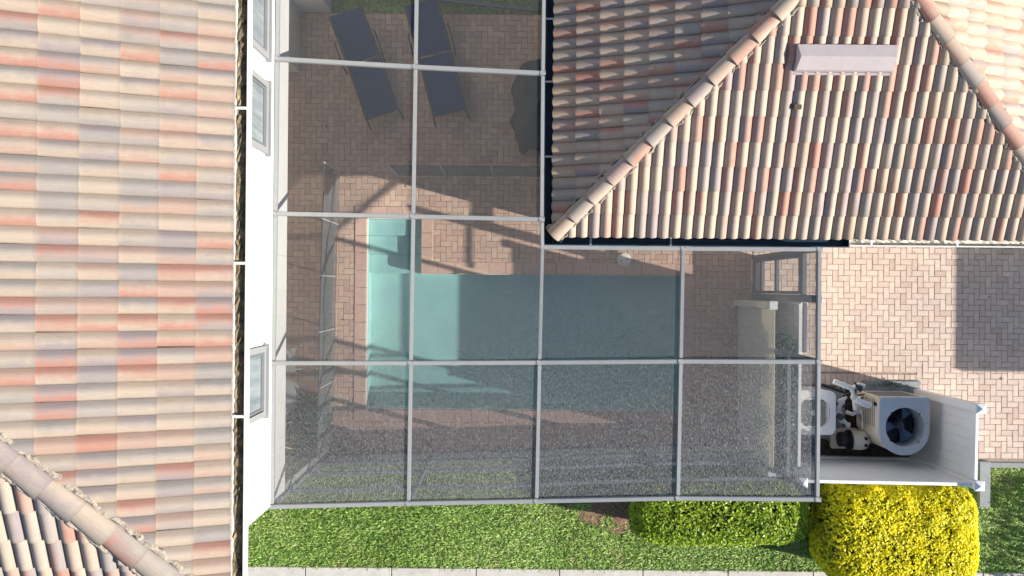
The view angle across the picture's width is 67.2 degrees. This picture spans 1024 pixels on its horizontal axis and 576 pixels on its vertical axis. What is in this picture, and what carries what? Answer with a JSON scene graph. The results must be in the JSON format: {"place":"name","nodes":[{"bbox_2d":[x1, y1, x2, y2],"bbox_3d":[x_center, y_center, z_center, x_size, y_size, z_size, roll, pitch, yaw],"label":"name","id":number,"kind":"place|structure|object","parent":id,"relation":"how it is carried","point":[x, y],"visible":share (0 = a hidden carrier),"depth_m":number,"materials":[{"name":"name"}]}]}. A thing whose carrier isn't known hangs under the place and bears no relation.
{"place":"outdoors","nodes":[
{"label":"outdoors","id":0,"kind":"place"},
{"bbox_2d":[331,0,545,15],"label":"back lawn","id":1,"kind":"structure","parent":0,"point":[384,8],"depth_m":13.84,"materials":[{"name":"green plant"}]},
{"bbox_2d":[248,449,1023,575],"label":"lawn","id":2,"kind":"structure","parent":0,"point":[273,535],"depth_m":13.83,"materials":[{"name":"green plant"}]},
{"bbox_2d":[808,483,979,575],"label":"yellow shrub","id":3,"kind":"object","parent":2,"relation":"on","point":[887,530],"visible":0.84,"depth_m":12.50,"materials":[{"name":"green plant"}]},
{"bbox_2d":[976,461,990,507],"bbox_3d":[8.437,3.507,13.805,0.203,0.110,0.823,1,90,0],"label":"concrete kerb","id":4,"kind":"object","parent":2,"relation":"on","point":[983,497],"visible":0.77,"depth_m":13.75,"materials":[{"name":"concrete"}]},
{"bbox_2d":[248,566,1023,575],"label":"sidewalk","id":5,"kind":"structure","parent":0,"point":[321,571],"depth_m":13.82,"materials":[{"name":"concrete"}]},
{"bbox_2d":[248,0,1023,571],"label":"ground","id":6,"kind":"structure","parent":0,"point":[488,410],"depth_m":13.88,"materials":[{"name":"green plant"}]},
{"bbox_2d":[0,0,331,575],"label":"tiled house","id":7,"kind":"structure","parent":6,"relation":"on","point":[136,190],"depth_m":7.53,"materials":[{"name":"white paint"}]},
{"bbox_2d":[249,343,269,424],"bbox_3d":[-3.254,1.228,9.588,0.077,1.275,0.990,1,90,0],"label":"window","id":8,"kind":"structure","parent":7,"relation":"in","point":[259,356],"depth_m":9.98,"materials":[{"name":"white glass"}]},
{"bbox_2d":[252,69,271,156],"bbox_3d":[-3.224,-2.241,9.588,0.077,1.275,1.005,1,90,0],"label":"window","id":9,"kind":"structure","parent":7,"relation":"in","point":[261,88],"depth_m":10.00,"materials":[{"name":"white glass"}]},
{"bbox_2d":[252,0,272,62],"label":"window","id":10,"kind":"structure","parent":7,"relation":"in","point":[262,9],"depth_m":10.04,"materials":[{"name":"white glass"}]},
{"bbox_2d":[285,13,751,450],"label":"pool deck","id":11,"kind":"structure","parent":6,"relation":"on","point":[346,141],"depth_m":13.80,"materials":[{"name":"brick pavers"}]},
{"bbox_2d":[285,379,299,415],"bbox_3d":[-4.016,1.855,13.438,0.720,0.725,0.720,1,90,0],"label":"patio table","id":12,"kind":"object","parent":11,"relation":"on","point":[292,390],"visible":0.33,"depth_m":13.07,"materials":[{"name":"white paint"}]},
{"bbox_2d":[286,345,301,371],"bbox_3d":[-3.991,1.223,13.381,0.507,0.841,0.474,1,90,0],"label":"patio chair","id":13,"kind":"object","parent":11,"relation":"on","point":[290,354],"visible":0.42,"depth_m":13.36,"materials":[{"name":"white paint"}]},
{"bbox_2d":[285,392,332,454],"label":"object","id":14,"kind":"object","parent":11,"relation":"on","point":[297,422],"visible":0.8,"depth_m":13.07,"materials":[{"name":"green plant"}]},
{"bbox_2d":[328,6,403,130],"bbox_3d":[-2.537,-3.818,13.466,0.747,0.682,1.906,-19,90,0],"label":"sun lounger","id":15,"kind":"object","parent":11,"relation":"on","point":[356,40],"visible":0.92,"depth_m":13.44,"materials":[{"name":"grey fabric"}]},
{"bbox_2d":[316,162,539,460],"bbox_3d":[-2.509,-0.492,13.215,2.983,1.270,6.078,38,90,0],"label":"safety fence","id":16,"kind":"object","parent":11,"relation":"on","point":[328,281],"visible":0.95,"depth_m":13.19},
{"bbox_2d":[404,0,469,127],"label":"sun lounger","id":17,"kind":"object","parent":11,"relation":"on","point":[444,94],"visible":0.88,"depth_m":13.44,"materials":[{"name":"grey fabric"}]},
{"bbox_2d":[365,218,679,410],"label":"swimming pool","id":18,"kind":"structure","parent":11,"relation":"in","point":[476,316],"depth_m":14.26,"materials":[{"name":"liquid"}]},
{"bbox_2d":[510,59,544,154],"bbox_3d":[0.458,-3.179,13.191,0.998,1.197,1.635,1,90,0],"label":"covered grill","id":19,"kind":"object","parent":11,"relation":"on","point":[525,118],"visible":0.52,"depth_m":12.77,"materials":[{"name":"grey fabric"}]},
{"bbox_2d":[268,0,822,509],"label":"pool cage","id":20,"kind":"object","parent":11,"relation":"on","point":[678,454],"visible":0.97,"depth_m":10.53,"materials":[{"name":"grey metal"}]},
{"bbox_2d":[753,254,800,293],"bbox_3d":[4.300,-0.205,12.635,0.105,2.290,0.600,1,90,0],"label":"door","id":21,"kind":"structure","parent":20,"relation":"in","point":[758,264],"depth_m":12.84,"materials":[{"name":"metal"}]},
{"bbox_2d":[617,253,630,266],"bbox_3d":[2.005,-0.505,13.782,0.250,0.024,0.250,1,90,0],"label":"skimmer lid","id":22,"kind":"object","parent":11,"relation":"on","point":[623,259],"visible":1,"depth_m":13.78,"materials":[{"name":"white paint"}]},
{"bbox_2d":[292,31,1003,563],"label":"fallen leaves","id":23,"kind":"object","parent":11,"relation":"on","point":[704,311],"visible":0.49,"depth_m":13.79,"materials":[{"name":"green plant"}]},
{"bbox_2d":[733,300,777,476],"bbox_3d":[4.001,1.572,12.812,0.130,1.975,2.742,1,90,0],"label":"privacy panel","id":24,"kind":"object","parent":11,"relation":"on","point":[765,319],"visible":0.62,"depth_m":12.69,"materials":[{"name":"white plastic"}]},
{"bbox_2d":[559,465,812,549],"bbox_3d":[3.117,3.747,13.845,4.736,0.001,1.902,1,90,0],"label":"mulch bed","id":25,"kind":"object","parent":6,"relation":"on","point":[619,514],"visible":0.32,"depth_m":13.85,"materials":[{"name":"brown soil"}]},
{"bbox_2d":[628,465,810,547],"bbox_3d":[3.535,3.708,13.265,3.103,1.192,1.322,1,90,0],"label":"green hedge","id":26,"kind":"object","parent":25,"relation":"on","point":[726,523],"visible":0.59,"depth_m":12.79,"materials":[{"name":"green plant"}]},
{"bbox_2d":[544,0,1023,247],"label":"hip roofed house","id":27,"kind":"structure","parent":6,"relation":"on","point":[800,123],"depth_m":10.52,"materials":[{"name":"beige tile"}]},
{"bbox_2d":[801,385,909,456],"bbox_3d":[5.764,2.410,13.840,2.930,0.001,1.320,1,90,0],"label":"soil bed","id":28,"kind":"object","parent":6,"relation":"on","point":[872,449],"visible":0.2,"depth_m":13.84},
{"bbox_2d":[774,402,794,444],"bbox_3d":[4.338,2.125,12.832,0.235,1.998,0.733,1,90,0],"label":"climbing plant","id":29,"kind":"object","parent":28,"relation":"on","point":[782,433],"visible":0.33,"depth_m":12.26,"materials":[{"name":"green plant"}]},
{"bbox_2d":[774,442,794,477],"bbox_3d":[4.341,2.754,12.846,0.229,1.970,0.636,1,90,0],"label":"climbing plant","id":30,"kind":"object","parent":28,"relation":"on","point":[782,457],"visible":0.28,"depth_m":12.31,"materials":[{"name":"green plant"}]},
{"bbox_2d":[801,386,844,438],"bbox_3d":[5.472,2.228,13.807,0.940,0.105,0.920,1,90,0],"label":"equipment pad","id":31,"kind":"object","parent":28,"relation":"on","point":[838,396],"visible":0.08,"depth_m":13.76,"materials":[{"name":"concrete"}]},
{"bbox_2d":[801,386,835,434],"bbox_3d":[5.086,2.103,13.368,0.745,0.784,0.745,1,90,0],"label":"air conditioner","id":32,"kind":"object","parent":31,"relation":"on","point":[827,412],"visible":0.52,"depth_m":12.99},
{"bbox_2d":[821,379,871,441],"bbox_3d":[5.850,2.104,13.318,0.824,0.906,1.288,-13,90,0],"label":"pvc pipework","id":33,"kind":"object","parent":31,"relation":"on","point":[858,402],"visible":0.97,"depth_m":13.18,"materials":[{"name":"white plastic"}]},
{"bbox_2d":[829,428,869,450],"bbox_3d":[5.948,2.664,13.543,0.545,0.515,0.385,1,90,0],"label":"pool pump","id":34,"kind":"object","parent":31,"relation":"on","point":[849,439],"visible":0.99,"depth_m":13.38,"materials":[{"name":"beige plastic"}]},
{"bbox_2d":[774,454,984,490],"bbox_3d":[5.837,3.024,12.838,2.872,2.025,0.152,1,90,0],"label":"vinyl fence","id":35,"kind":"object","parent":28,"relation":"on","point":[912,469],"visible":0.81,"depth_m":12.60,"materials":[{"name":"white plastic"}]},
{"bbox_2d":[860,380,920,442],"bbox_3d":[6.761,2.217,13.807,1.060,0.105,1.120,1,90,0],"label":"equipment pad","id":36,"kind":"object","parent":28,"relation":"on","point":[912,385],"visible":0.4,"depth_m":13.76,"materials":[{"name":"concrete"}]},
{"bbox_2d":[856,391,929,454],"bbox_3d":[6.551,2.309,13.304,0.842,0.892,0.971,1,90,0],"label":"air conditioner","id":37,"kind":"object","parent":36,"relation":"on","point":[897,422],"visible":0.98,"depth_m":13.01,"materials":[{"name":"beige plastic"}]},
{"bbox_2d":[913,389,985,479],"bbox_3d":[7.219,2.386,12.838,0.150,2.025,1.201,1,90,0],"label":"vinyl fence","id":38,"kind":"object","parent":28,"relation":"on","point":[951,444],"visible":0.73,"depth_m":12.58,"materials":[{"name":"white plastic"}]},
{"bbox_2d":[991,462,1023,467],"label":"kerb edge","id":39,"kind":"object","parent":6,"relation":"on","point":[1007,464],"depth_m":13.79,"materials":[{"name":"concrete"}]},
{"bbox_2d":[750,246,1023,461],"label":"driveway","id":40,"kind":"structure","parent":0,"point":[935,319],"depth_m":13.80,"materials":[{"name":"brick pavers"}]},
{"bbox_2d":[775,329,795,365],"bbox_3d":[4.343,0.959,12.883,0.241,1.895,0.614,1,90,0],"label":"climbing plant","id":41,"kind":"object","parent":40,"relation":"on","point":[791,343],"visible":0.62,"depth_m":12.21,"materials":[{"name":"green plant"}]},
{"bbox_2d":[764,300,807,468],"bbox_3d":[4.571,1.500,12.977,0.150,1.745,2.747,1,90,0],"label":"vinyl fence","id":42,"kind":"object","parent":40,"relation":"on","point":[781,311],"visible":0.3,"depth_m":12.48,"materials":[{"name":"white plastic"}]},
{"bbox_2d":[775,364,796,397],"bbox_3d":[4.351,1.400,12.816,0.230,2.031,0.712,1,90,0],"label":"climbing plant","id":43,"kind":"object","parent":40,"relation":"on","point":[783,375],"visible":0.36,"depth_m":12.22,"materials":[{"name":"green plant"}]},
{"bbox_2d":[869,381,908,388],"bbox_3d":[6.648,1.721,13.704,0.846,0.268,0.140,1,90,0],"label":"ground plant","id":44,"kind":"object","parent":40,"relation":"on","point":[887,384],"visible":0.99,"depth_m":13.69,"materials":[{"name":"green plant"}]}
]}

